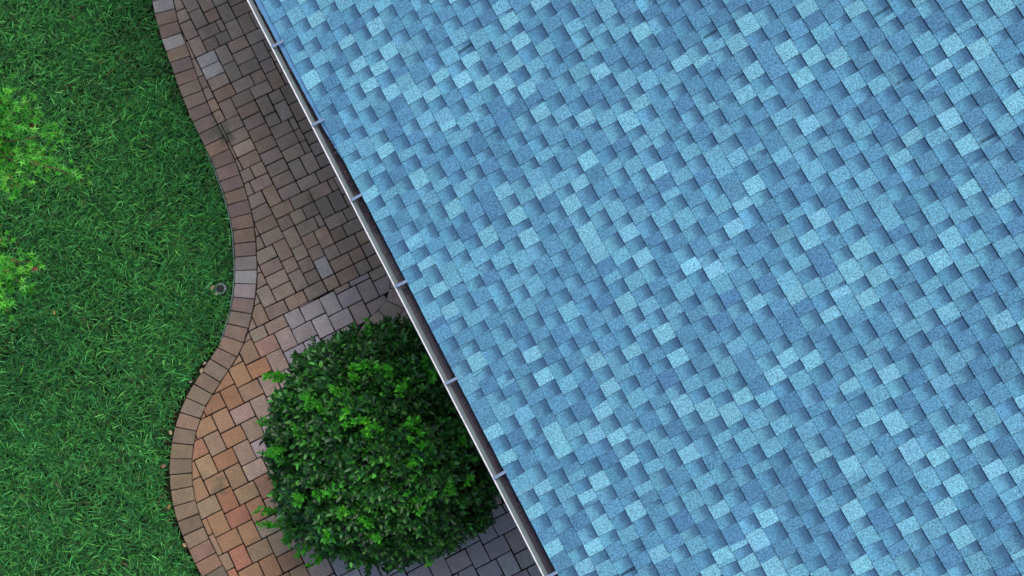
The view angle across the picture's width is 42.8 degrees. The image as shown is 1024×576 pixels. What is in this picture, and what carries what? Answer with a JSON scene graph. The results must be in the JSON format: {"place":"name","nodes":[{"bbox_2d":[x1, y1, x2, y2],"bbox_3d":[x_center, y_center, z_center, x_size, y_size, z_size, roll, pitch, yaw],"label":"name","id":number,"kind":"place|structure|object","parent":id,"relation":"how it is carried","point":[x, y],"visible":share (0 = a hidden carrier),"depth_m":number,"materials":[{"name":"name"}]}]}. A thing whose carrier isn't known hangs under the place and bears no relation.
{"place":"outdoors","nodes":[
{"label":"outdoors","id":0,"kind":"place"},
{"bbox_2d":[0,0,237,575],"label":"ground","id":1,"kind":"structure","parent":0,"point":[167,488],"depth_m":12.51,"materials":[{"name":"green plant"}]},
{"bbox_2d":[0,73,93,323],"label":"young tree","id":2,"kind":"object","parent":1,"relation":"on","point":[7,129],"visible":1,"depth_m":10.92,"materials":[{"name":"green plant"}]},
{"bbox_2d":[206,153,234,340],"bbox_3d":[-2.789,-0.420,12.636,0.199,0.046,1.888,-7,76,-2],"label":"edging strip","id":3,"kind":"object","parent":1,"relation":"on","point":[222,336],"visible":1,"depth_m":12.60,"materials":[{"name":"plastic"}]},
{"bbox_2d":[215,283,227,295],"bbox_3d":[-2.791,0.010,12.526,0.116,0.056,0.116,0,76,0],"label":"sprinkler head","id":4,"kind":"object","parent":1,"relation":"on","point":[221,287],"visible":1,"depth_m":12.50},
{"bbox_2d":[152,0,501,575],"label":"path border","id":5,"kind":"object","parent":1,"relation":"on","point":[181,455],"visible":0.54,"depth_m":12.47,"materials":[{"name":"brick"}]},
{"bbox_2d":[157,0,541,575],"bbox_3d":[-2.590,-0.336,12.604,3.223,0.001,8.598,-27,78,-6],"label":"brick paving","id":6,"kind":"structure","parent":1,"relation":"on","point":[360,325],"depth_m":12.52,"materials":[{"name":"brick"}]},
{"bbox_2d":[352,288,504,504],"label":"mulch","id":7,"kind":"object","parent":6,"relation":"on","point":[502,500],"visible":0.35,"depth_m":12.42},
{"bbox_2d":[252,313,501,575],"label":"round bush","id":8,"kind":"object","parent":7,"relation":"on","point":[329,439],"visible":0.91,"depth_m":10.78,"materials":[{"name":"green plant"}]},
{"bbox_2d":[247,0,1023,575],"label":"house","id":9,"kind":"structure","parent":1,"relation":"on","point":[715,286],"depth_m":9.30,"materials":[{"name":"blue tile"}]},
{"bbox_2d":[254,0,552,566],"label":"gutter","id":10,"kind":"object","parent":9,"relation":"on","point":[339,156],"visible":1,"depth_m":10.27,"materials":[{"name":"grey metal"}]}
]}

